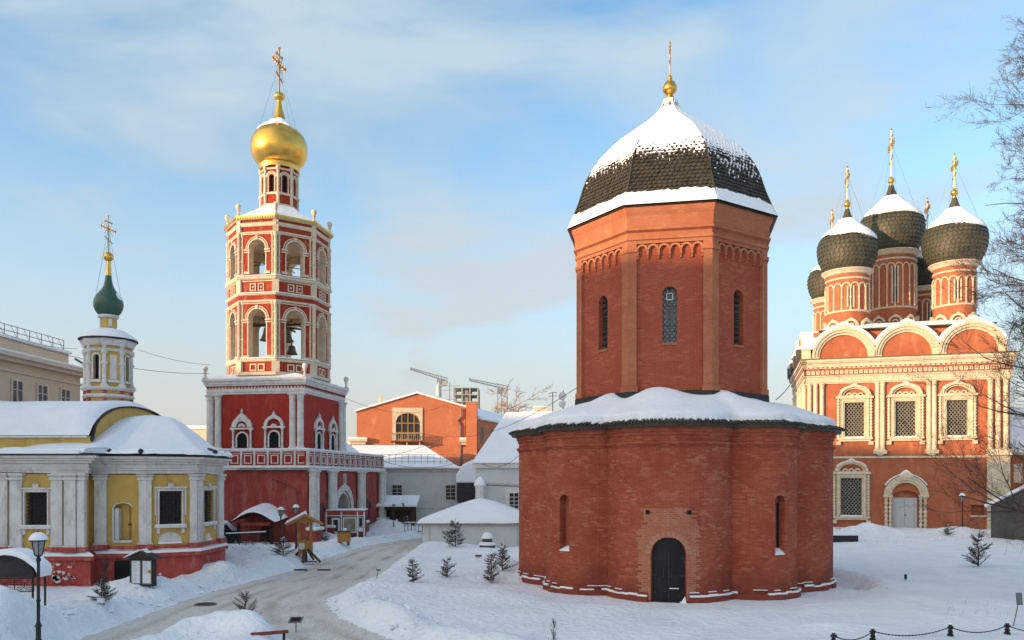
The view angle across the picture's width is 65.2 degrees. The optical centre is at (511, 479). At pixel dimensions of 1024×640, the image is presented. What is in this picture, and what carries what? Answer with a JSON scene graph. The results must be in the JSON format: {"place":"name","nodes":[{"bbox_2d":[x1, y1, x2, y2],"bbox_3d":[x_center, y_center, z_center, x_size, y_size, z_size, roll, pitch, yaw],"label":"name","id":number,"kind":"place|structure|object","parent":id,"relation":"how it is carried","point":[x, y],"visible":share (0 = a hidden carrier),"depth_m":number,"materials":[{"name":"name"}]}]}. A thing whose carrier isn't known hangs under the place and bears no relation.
{"place":"outdoors","nodes":[
{"label":"outdoors","id":0,"kind":"place"},
{"bbox_2d":[0,215,232,586],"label":"yellow church","id":1,"kind":"structure","parent":0,"point":[76,514],"depth_m":39.46,"materials":[{"name":"paint"}]},
{"bbox_2d":[18,484,51,534],"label":"window","id":2,"kind":"structure","parent":1,"relation":"in","point":[39,498],"depth_m":38.07,"materials":[{"name":"black glass"}]},
{"bbox_2d":[96,355,98,378],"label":"belfry window","id":3,"kind":"structure","parent":1,"relation":"in","point":[97,357],"depth_m":44.11,"materials":[{"name":"black glass"}]},
{"bbox_2d":[0,472,209,474],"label":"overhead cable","id":4,"kind":"object","parent":1,"relation":"attached to","point":[107,474],"visible":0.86,"depth_m":38.67,"materials":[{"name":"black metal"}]},
{"bbox_2d":[154,483,186,533],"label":"window","id":5,"kind":"structure","parent":1,"relation":"in","point":[167,500],"depth_m":40.16,"materials":[{"name":"black glass"}]},
{"bbox_2d":[203,483,217,531],"bbox_3d":[-16.112,1.415,42.226,0.515,2.510,1.910,0,0,0],"label":"window","id":6,"kind":"structure","parent":1,"relation":"in","point":[205,488],"depth_m":42.54,"materials":[{"name":"black glass"}]},
{"bbox_2d":[224,521,236,542],"bbox_3d":[-23.355,4.096,62.464,1.640,1.792,4.200,0,0,19],"label":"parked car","id":7,"kind":"object","parent":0,"point":[229,527],"visible":0.26,"depth_m":63.19,"materials":[{"name":"black metal"}]},
{"bbox_2d":[80,537,422,639],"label":"road","id":8,"kind":"structure","parent":0,"point":[282,598],"depth_m":35.20,"materials":[{"name":"white snow"}]},
{"bbox_2d":[194,602,216,605],"bbox_3d":[-13.012,5.280,33.974,0.920,0.080,0.920,0,0,0],"label":"manhole cover","id":9,"kind":"object","parent":8,"relation":"on","point":[206,604],"visible":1,"depth_m":33.79,"materials":[{"name":"black metal"}]},
{"bbox_2d":[250,630,287,639],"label":"red bench","id":10,"kind":"object","parent":8,"relation":"on","point":[283,632],"visible":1,"depth_m":25.36,"materials":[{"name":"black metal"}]},
{"bbox_2d":[456,460,475,504],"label":"dark porch","id":11,"kind":"object","parent":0,"point":[465,477],"visible":0.31,"depth_m":81.50,"materials":[{"name":"wood"}]},
{"bbox_2d":[453,387,479,408],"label":"unfinished tower block","id":12,"kind":"structure","parent":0,"point":[465,395],"depth_m":396.50,"materials":[{"name":"concrete"}]},
{"bbox_2d":[0,519,1023,639],"bbox_3d":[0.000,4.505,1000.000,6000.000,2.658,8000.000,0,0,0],"label":"ground","id":13,"kind":"structure","parent":0,"point":[465,600],"depth_m":32.41,"materials":[{"name":"white snow"}]},
{"bbox_2d":[0,547,51,605],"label":"iron arch canopy","id":14,"kind":"object","parent":13,"relation":"on","point":[18,563],"visible":0.85,"depth_m":27.20,"materials":[{"name":"metal"}]},
{"bbox_2d":[28,531,47,639],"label":"street lamp","id":15,"kind":"object","parent":13,"relation":"on","point":[37,539],"visible":1,"depth_m":23.98,"materials":[{"name":"black metal"}]},
{"bbox_2d":[0,322,82,401],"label":"beige building","id":16,"kind":"structure","parent":13,"relation":"on","point":[28,372],"depth_m":56.27,"materials":[{"name":"beige paint"}]},
{"bbox_2d":[10,378,23,401],"bbox_3d":[-33.604,-5.860,54.311,0.145,1.920,1.280,0,0,3],"label":"window","id":17,"kind":"structure","parent":16,"relation":"in","point":[16,386],"depth_m":54.26,"materials":[{"name":"blue glass"}]},
{"bbox_2d":[1,332,72,348],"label":"overhead cable","id":18,"kind":"object","parent":16,"relation":"attached to","point":[39,344],"visible":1,"depth_m":55.40,"materials":[{"name":"black metal"}]},
{"bbox_2d":[36,383,48,400],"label":"window","id":19,"kind":"structure","parent":16,"relation":"in","point":[42,390],"depth_m":56.92,"materials":[{"name":"blue glass"}]},
{"bbox_2d":[59,387,70,400],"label":"window","id":20,"kind":"structure","parent":16,"relation":"in","point":[64,394],"depth_m":59.54,"materials":[{"name":"blue glass"}]},
{"bbox_2d":[86,578,117,600],"bbox_3d":[-15.322,4.135,29.914,1.089,1.122,0.922,0,0,-16],"label":"young spruce","id":21,"kind":"object","parent":13,"relation":"on","point":[101,593],"visible":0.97,"depth_m":29.92,"materials":[{"name":"green plant"}]},
{"bbox_2d":[97,554,109,599],"bbox_3d":[-15.297,3.824,29.870,0.538,2.131,0.483,0,0,-5],"label":"young spruce","id":22,"kind":"object","parent":13,"relation":"on","point":[105,570],"visible":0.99,"depth_m":29.90,"materials":[{"name":"green plant"}]},
{"bbox_2d":[122,548,163,587],"bbox_3d":[-15.967,4.243,34.605,1.560,2.514,0.620,0,0,9],"label":"notice board","id":23,"kind":"object","parent":13,"relation":"on","point":[143,567],"visible":0.93,"depth_m":34.51,"materials":[{"name":"white paper"}]},
{"bbox_2d":[188,426,205,440],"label":"distant cream block","id":24,"kind":"structure","parent":13,"relation":"on","point":[200,431],"depth_m":130.00,"materials":[{"name":"paint"}]},
{"bbox_2d":[226,531,265,545],"bbox_3d":[-19.100,4.225,57.500,3.010,1.050,0.080,0,0,-42],"label":"iron fence","id":25,"kind":"object","parent":13,"relation":"on","point":[246,533],"visible":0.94,"depth_m":57.47,"materials":[{"name":"black metal"}]},
{"bbox_2d":[231,591,261,614],"bbox_3d":[-9.793,4.763,29.279,0.990,1.521,1.104,0,0,28],"label":"young spruce","id":26,"kind":"object","parent":13,"relation":"on","point":[245,600],"visible":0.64,"depth_m":29.43,"materials":[{"name":"green plant"}]},
{"bbox_2d":[230,503,287,543],"bbox_3d":[-20.085,3.675,63.550,3.800,3.650,2.120,0,0,10],"label":"arched door canopy","id":27,"kind":"object","parent":13,"relation":"on","point":[268,511],"visible":0.95,"depth_m":62.86,"materials":[{"name":"red metal"}]},
{"bbox_2d":[277,506,283,546],"bbox_3d":[-15.857,3.416,54.870,0.471,3.246,0.460,0,0,0],"label":"street lamp","id":28,"kind":"object","parent":13,"relation":"on","point":[280,509],"visible":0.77,"depth_m":54.81,"materials":[{"name":"black metal"}]},
{"bbox_2d":[269,535,297,554],"bbox_3d":[-13.888,4.011,48.667,1.824,1.445,1.544,0,0,33],"label":"young spruce","id":29,"kind":"object","parent":13,"relation":"on","point":[280,544],"visible":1,"depth_m":48.54,"materials":[{"name":"green plant"}]},
{"bbox_2d":[201,47,389,541],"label":"bell tower","id":30,"kind":"structure","parent":13,"relation":"on","point":[276,423],"depth_m":65.86,"materials":[{"name":"red brick"}]},
{"bbox_2d":[0,336,209,373],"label":"overhead cable","id":31,"kind":"object","parent":30,"relation":"attached to","point":[81,358],"visible":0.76,"depth_m":52.84,"materials":[{"name":"black metal"}]},
{"bbox_2d":[230,409,253,448],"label":"window","id":32,"kind":"structure","parent":30,"relation":"in","point":[242,438],"depth_m":65.42,"materials":[{"name":"white"}]},
{"bbox_2d":[260,327,265,341],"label":"bell","id":33,"kind":"object","parent":30,"relation":"hanging from","point":[263,338],"visible":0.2,"depth_m":66.77,"materials":[{"name":"grey metal"}]},
{"bbox_2d":[262,411,285,447],"bbox_3d":[-19.331,-4.055,64.929,1.930,3.250,0.295,0,0,10],"label":"window","id":34,"kind":"structure","parent":30,"relation":"in","point":[275,439],"depth_m":64.95,"materials":[{"name":"white"}]},
{"bbox_2d":[270,175,285,191],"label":"lantern window","id":35,"kind":"structure","parent":30,"relation":"in","point":[272,177],"depth_m":68.40,"materials":[{"name":"black glass"}]},
{"bbox_2d":[286,327,293,342],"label":"bell","id":36,"kind":"object","parent":30,"relation":"hanging from","point":[289,339],"visible":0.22,"depth_m":67.28,"materials":[{"name":"grey metal"}]},
{"bbox_2d":[286,343,297,354],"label":"bell","id":37,"kind":"object","parent":30,"relation":"hanging from","point":[291,349],"visible":1,"depth_m":67.90,"materials":[{"name":"grey metal"}]},
{"bbox_2d":[313,413,324,448],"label":"window","id":38,"kind":"structure","parent":30,"relation":"in","point":[319,439],"depth_m":67.32,"materials":[{"name":"white"}]},
{"bbox_2d":[328,416,338,450],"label":"window","id":39,"kind":"structure","parent":30,"relation":"in","point":[333,444],"depth_m":70.26,"materials":[{"name":"white paint"}]},
{"bbox_2d":[378,456,517,467],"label":"overhead cable","id":40,"kind":"object","parent":30,"relation":"attached to","point":[446,465],"visible":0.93,"depth_m":71.12,"materials":[{"name":"black metal"}]},
{"bbox_2d":[354,388,575,459],"bbox_3d":[-8.885,-3.417,64.271,14.778,3.413,45.283,0,0,-14],"label":"overhead cable","id":41,"kind":"object","parent":30,"relation":"attached to","point":[480,434],"visible":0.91,"depth_m":63.84,"materials":[{"name":"black metal"}]},
{"bbox_2d":[293,504,298,548],"bbox_3d":[-15.872,3.475,58.786,0.502,3.461,0.490,0,0,0],"label":"street lamp","id":42,"kind":"object","parent":13,"relation":"on","point":[295,507],"visible":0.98,"depth_m":58.74,"materials":[{"name":"black metal"}]},
{"bbox_2d":[288,617,303,631],"bbox_3d":[-7.523,5.168,27.864,0.506,0.763,0.319,0,0,-9],"label":"sign","id":43,"kind":"object","parent":13,"relation":"on","point":[295,620],"visible":0.9,"depth_m":27.86,"materials":[{"name":"grey metal"}]},
{"bbox_2d":[285,511,322,562],"bbox_3d":[-13.165,3.593,50.747,2.340,3.219,2.057,0,0,-14],"label":"wooden donation shelter","id":44,"kind":"object","parent":13,"relation":"on","point":[304,546],"visible":0.95,"depth_m":50.52,"materials":[{"name":"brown wood"}]},
{"bbox_2d":[320,532,328,540],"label":"young spruce","id":45,"kind":"object","parent":13,"relation":"on","point":[325,537],"visible":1,"depth_m":63.01,"materials":[{"name":"green plant"}]},
{"bbox_2d":[337,528,351,545],"bbox_3d":[-12.708,4.325,60.564,1.000,1.300,0.700,0,0,0],"label":"wooden bin","id":46,"kind":"object","parent":13,"relation":"on","point":[344,535],"visible":0.97,"depth_m":60.26,"materials":[{"name":"yellow wood"}]},
{"bbox_2d":[325,508,367,536],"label":"ticket kiosk","id":47,"kind":"object","parent":13,"relation":"on","point":[353,520],"visible":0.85,"depth_m":67.63,"materials":[{"name":"red wood"}]},
{"bbox_2d":[332,518,339,534],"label":"door","id":48,"kind":"structure","parent":47,"relation":"in","point":[335,521],"depth_m":67.53,"materials":[{"name":"white wood"}]},
{"bbox_2d":[343,517,355,532],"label":"window","id":49,"kind":"structure","parent":47,"relation":"in","point":[349,523],"depth_m":67.63,"materials":[{"name":"white glass"}]},
{"bbox_2d":[359,517,362,526],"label":"small window","id":50,"kind":"structure","parent":47,"relation":"in","point":[360,518],"depth_m":67.73,"materials":[{"name":"white glass"}]},
{"bbox_2d":[392,502,394,526],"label":"street lamp","id":51,"kind":"object","parent":13,"relation":"on","point":[393,504],"visible":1,"depth_m":76.54,"materials":[{"name":"black metal"}]},
{"bbox_2d":[376,495,419,525],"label":"wooden porch","id":52,"kind":"object","parent":13,"relation":"on","point":[408,508],"visible":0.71,"depth_m":81.40,"materials":[{"name":"brown wood"}]},
{"bbox_2d":[403,516,409,524],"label":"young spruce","id":53,"kind":"object","parent":13,"relation":"on","point":[407,519],"visible":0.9,"depth_m":77.59,"materials":[{"name":"green plant"}]},
{"bbox_2d":[348,382,465,465],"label":"orange gabled house","id":54,"kind":"structure","parent":13,"relation":"on","point":[406,426],"depth_m":95.37,"materials":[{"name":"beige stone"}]},
{"bbox_2d":[346,398,439,412],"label":"overhead cable","id":55,"kind":"object","parent":54,"relation":"attached to","point":[390,411],"visible":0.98,"depth_m":79.67,"materials":[{"name":"black metal"}]},
{"bbox_2d":[396,413,419,438],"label":"balcony window","id":56,"kind":"structure","parent":54,"relation":"in","point":[405,422],"depth_m":95.33,"materials":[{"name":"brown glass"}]},
{"bbox_2d":[440,382,460,400],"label":"roof antenna","id":57,"kind":"object","parent":54,"relation":"on","point":[449,399],"visible":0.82,"depth_m":99.96,"materials":[{"name":"grey metal"}]},
{"bbox_2d":[352,445,465,521],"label":"white cell house","id":58,"kind":"structure","parent":13,"relation":"on","point":[434,487],"depth_m":84.90,"materials":[{"name":"paint"}]},
{"bbox_2d":[392,484,402,494],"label":"window","id":59,"kind":"structure","parent":58,"relation":"in","point":[397,489],"depth_m":84.68,"materials":[{"name":"black glass"}]},
{"bbox_2d":[445,484,455,500],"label":"window","id":60,"kind":"structure","parent":58,"relation":"in","point":[450,489],"depth_m":84.93,"materials":[{"name":"black glass"}]},
{"bbox_2d":[404,522,422,533],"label":"iron fence","id":61,"kind":"object","parent":13,"relation":"on","point":[411,526],"visible":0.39,"depth_m":74.98,"materials":[{"name":"grey metal"}]},
{"bbox_2d":[406,557,423,581],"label":"young spruce","id":62,"kind":"object","parent":13,"relation":"on","point":[414,574],"visible":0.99,"depth_m":38.94,"materials":[{"name":"green plant"}]},
{"bbox_2d":[410,367,447,397],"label":"tower crane","id":63,"kind":"object","parent":13,"relation":"on","point":[442,382],"visible":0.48,"depth_m":404.80,"materials":[{"name":"metal"}]},
{"bbox_2d":[436,556,454,576],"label":"young spruce","id":64,"kind":"object","parent":13,"relation":"on","point":[444,568],"visible":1,"depth_m":41.37,"materials":[{"name":"green plant"}]},
{"bbox_2d":[442,520,465,545],"bbox_3d":[-4.140,3.824,57.108,1.977,2.263,1.674,0,0,-25],"label":"young spruce","id":65,"kind":"object","parent":13,"relation":"on","point":[454,537],"visible":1,"depth_m":56.98,"materials":[{"name":"green plant"}]},
{"bbox_2d":[417,477,518,546],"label":"white pavilion","id":66,"kind":"structure","parent":13,"relation":"on","point":[478,516],"depth_m":60.40,"materials":[{"name":"paint"}]},
{"bbox_2d":[463,402,503,463],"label":"red brick annexe","id":67,"kind":"structure","parent":13,"relation":"on","point":[478,422],"depth_m":94.90,"materials":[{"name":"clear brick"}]},
{"bbox_2d":[480,427,484,442],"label":"window","id":68,"kind":"structure","parent":67,"relation":"in","point":[482,429],"depth_m":97.38,"materials":[{"name":"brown glass"}]},
{"bbox_2d":[479,532,495,547],"bbox_3d":[-1.750,4.348,56.600,1.200,1.290,1.170,0,0,0],"label":"stone urn","id":69,"kind":"object","parent":13,"relation":"on","point":[487,537],"visible":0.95,"depth_m":56.26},
{"bbox_2d":[469,378,507,413],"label":"tower crane","id":70,"kind":"object","parent":13,"relation":"on","point":[500,390],"visible":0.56,"depth_m":399.75,"materials":[{"name":"metal"}]},
{"bbox_2d":[483,550,499,582],"bbox_3d":[-1.037,4.516,40.916,0.901,1.893,1.299,0,0,-2],"label":"young spruce","id":71,"kind":"object","parent":13,"relation":"on","point":[490,571],"visible":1,"depth_m":40.80,"materials":[{"name":"green plant"}]},
{"bbox_2d":[493,543,517,570],"bbox_3d":[-0.401,4.268,43.666,1.223,1.734,1.268,0,0,-42],"label":"young spruce","id":72,"kind":"object","parent":13,"relation":"on","point":[502,556],"visible":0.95,"depth_m":43.62,"materials":[{"name":"green plant"}]},
{"bbox_2d":[472,412,550,508],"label":"white refectory","id":73,"kind":"structure","parent":13,"relation":"on","point":[498,448],"depth_m":66.97,"materials":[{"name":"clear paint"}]},
{"bbox_2d":[505,487,518,508],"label":"window","id":74,"kind":"structure","parent":73,"relation":"in","point":[511,493],"depth_m":66.81,"materials":[{"name":"white glass"}]},
{"bbox_2d":[481,379,553,413],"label":"bare tree","id":75,"kind":"object","parent":13,"relation":"on","point":[503,406],"visible":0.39,"depth_m":119.07,"materials":[{"name":"brown plant"}]},
{"bbox_2d":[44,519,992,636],"bbox_3d":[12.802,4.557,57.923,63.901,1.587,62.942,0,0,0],"label":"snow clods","id":76,"kind":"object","parent":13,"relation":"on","point":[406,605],"visible":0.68,"depth_m":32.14,"materials":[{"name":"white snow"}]},
{"bbox_2d":[532,406,547,410],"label":"distant flats","id":77,"kind":"structure","parent":13,"relation":"on","point":[536,408],"depth_m":330.00,"materials":[{"name":"beige stone"}]},
{"bbox_2d":[548,618,556,639],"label":"young spruce","id":78,"kind":"object","parent":13,"relation":"on","point":[554,625],"visible":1,"depth_m":22.97,"materials":[{"name":"green plant"}]},
{"bbox_2d":[508,42,844,603],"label":"brick church","id":79,"kind":"structure","parent":13,"relation":"on","point":[673,454],"depth_m":37.32,"materials":[{"name":"red brick"}]},
{"bbox_2d":[559,496,568,550],"bbox_3d":[2.556,1.985,37.308,0.551,2.630,0.417,0,0,41],"label":"window","id":80,"kind":"structure","parent":79,"relation":"in","point":[566,548],"depth_m":37.53,"materials":[{"name":"brick"}]},
{"bbox_2d":[598,297,607,352],"bbox_3d":[4.610,-7.705,39.544,0.380,2.770,0.680,0,0,-34],"label":"window","id":81,"kind":"structure","parent":79,"relation":"in","point":[605,304],"depth_m":39.70,"materials":[{"name":"black glass"}]},
{"bbox_2d":[652,538,685,603],"bbox_3d":[6.741,3.880,34.367,1.486,2.840,0.377,0,0,12],"label":"door","id":82,"kind":"structure","parent":79,"relation":"in","point":[668,554],"depth_m":34.46,"materials":[{"name":"black paint"}]},
{"bbox_2d":[662,288,676,344],"bbox_3d":[7.424,-7.705,37.662,0.707,2.770,0.380,0,0,11],"label":"window","id":83,"kind":"structure","parent":79,"relation":"in","point":[669,297],"depth_m":37.79,"materials":[{"name":"grey glass"}]},
{"bbox_2d":[734,292,743,347],"bbox_3d":[10.746,-7.705,38.320,0.680,2.770,0.380,0,0,-34],"label":"window","id":84,"kind":"structure","parent":79,"relation":"in","point":[736,297],"depth_m":38.53,"materials":[{"name":"black glass"}]},
{"bbox_2d":[775,497,784,554],"bbox_3d":[11.753,1.985,35.462,0.551,2.630,0.416,0,0,-22],"label":"window","id":85,"kind":"structure","parent":79,"relation":"in","point":[778,551],"depth_m":35.67,"materials":[{"name":"glass"}]},
{"bbox_2d":[776,362,800,399],"bbox_3d":[22.445,-8.440,63.998,0.045,8.331,45.132,0,0,21],"label":"overhead cable","id":86,"kind":"object","parent":79,"relation":"attached to","point":[789,385],"visible":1,"depth_m":58.59,"materials":[{"name":"black metal"}]},
{"bbox_2d":[830,631,836,639],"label":"chain bollard","id":87,"kind":"object","parent":13,"relation":"on","point":[833,636],"visible":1,"depth_m":24.32,"materials":[{"name":"black metal"}]},
{"bbox_2d":[836,632,871,639],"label":"hanging chain","id":88,"kind":"object","parent":87,"relation":"hanging from","point":[854,639],"visible":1,"depth_m":24.77,"materials":[{"name":"black metal"}]},
{"bbox_2d":[833,532,859,541],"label":"cellar hatch","id":89,"kind":"object","parent":13,"relation":"on","point":[845,536],"visible":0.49,"depth_m":65.45,"materials":[{"name":"black metal"}]},
{"bbox_2d":[869,627,875,639],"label":"chain bollard","id":90,"kind":"object","parent":13,"relation":"on","point":[873,631],"visible":1,"depth_m":25.05,"materials":[{"name":"black metal"}]},
{"bbox_2d":[786,128,1023,528],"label":"five domed cathedral","id":91,"kind":"structure","parent":13,"relation":"on","point":[882,316],"depth_m":84.33,"materials":[{"name":"brick"}]},
{"bbox_2d":[833,458,870,522],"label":"window","id":92,"kind":"structure","parent":91,"relation":"in","point":[852,487],"depth_m":84.81,"materials":[{"name":"beige glass"}]},
{"bbox_2d":[836,383,873,444],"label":"window","id":93,"kind":"structure","parent":91,"relation":"in","point":[854,418],"depth_m":84.70,"materials":[{"name":"beige glass"}]},
{"bbox_2d":[892,498,916,527],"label":"door","id":94,"kind":"structure","parent":91,"relation":"in","point":[903,515],"depth_m":83.80,"materials":[{"name":"paint"}]},
{"bbox_2d":[886,382,925,444],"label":"window","id":95,"kind":"structure","parent":91,"relation":"in","point":[913,412],"depth_m":83.37,"materials":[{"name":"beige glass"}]},
{"bbox_2d":[937,380,977,443],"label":"window","id":96,"kind":"structure","parent":91,"relation":"in","point":[957,408],"depth_m":82.06,"materials":[{"name":"beige glass"}]},
{"bbox_2d":[940,524,954,533],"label":"young spruce","id":97,"kind":"object","parent":13,"relation":"on","point":[946,531],"visible":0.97,"depth_m":70.77,"materials":[{"name":"green plant"}]},
{"bbox_2d":[947,622,953,636],"bbox_3d":[14.036,4.855,25.612,0.200,0.590,0.190,0,0,-36],"label":"chain bollard","id":98,"kind":"object","parent":13,"relation":"on","point":[950,626],"visible":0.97,"depth_m":25.57,"materials":[{"name":"black metal"}]},
{"bbox_2d":[875,628,947,635],"bbox_3d":[12.673,4.821,25.355,2.762,0.258,0.044,0,0,-11],"label":"hanging chain","id":99,"kind":"object","parent":98,"relation":"hanging from","point":[911,635],"visible":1,"depth_m":25.34,"materials":[{"name":"black metal"}]},
{"bbox_2d":[953,626,1005,632],"bbox_3d":[15.106,4.825,25.878,2.217,0.259,0.044,0,0,-14],"label":"hanging chain","id":100,"kind":"object","parent":98,"relation":"hanging from","point":[980,632],"visible":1,"depth_m":25.87,"materials":[{"name":"black metal"}]},
{"bbox_2d":[889,15,1023,552],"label":"bare tree","id":101,"kind":"object","parent":13,"relation":"on","point":[1014,509],"visible":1,"depth_m":37.19,"materials":[{"name":"brown plant"}]},
{"bbox_2d":[959,493,965,525],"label":"street lamp","id":102,"kind":"object","parent":13,"relation":"on","point":[962,498],"visible":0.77,"depth_m":75.86,"materials":[{"name":"black metal"}]},
{"bbox_2d":[961,530,992,565],"bbox_3d":[26.489,3.986,45.646,1.607,2.417,1.550,0,0,17],"label":"young spruce","id":103,"kind":"object","parent":13,"relation":"on","point":[973,552],"visible":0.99,"depth_m":45.64,"materials":[{"name":"green plant"}]},
{"bbox_2d":[984,485,1023,540],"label":"dark grey shed","id":104,"kind":"structure","parent":13,"relation":"on","point":[997,528],"depth_m":67.29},
{"bbox_2d":[1004,621,1010,634],"bbox_3d":[16.184,4.899,26.146,0.200,0.590,0.190,0,0,-36],"label":"chain bollard","id":105,"kind":"object","parent":13,"relation":"on","point":[1007,629],"visible":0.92,"depth_m":26.10,"materials":[{"name":"black metal"}]},
{"bbox_2d":[1013,593,1022,625],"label":"sign","id":106,"kind":"object","parent":13,"relation":"on","point":[1019,600],"visible":0.81,"depth_m":27.55,"materials":[{"name":"grey metal"}]},
{"bbox_2d":[0,0,1023,441],"label":"sky","id":107,"kind":"structure","parent":0,"point":[453,146],"materials":[{"name":"blue"}]},
{"bbox_2d":[558,390,565,408],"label":"dish antenna pole","id":108,"kind":"object","parent":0,"point":[562,403],"visible":0.91,"depth_m":79.55,"materials":[{"name":"white metal"}]}
]}

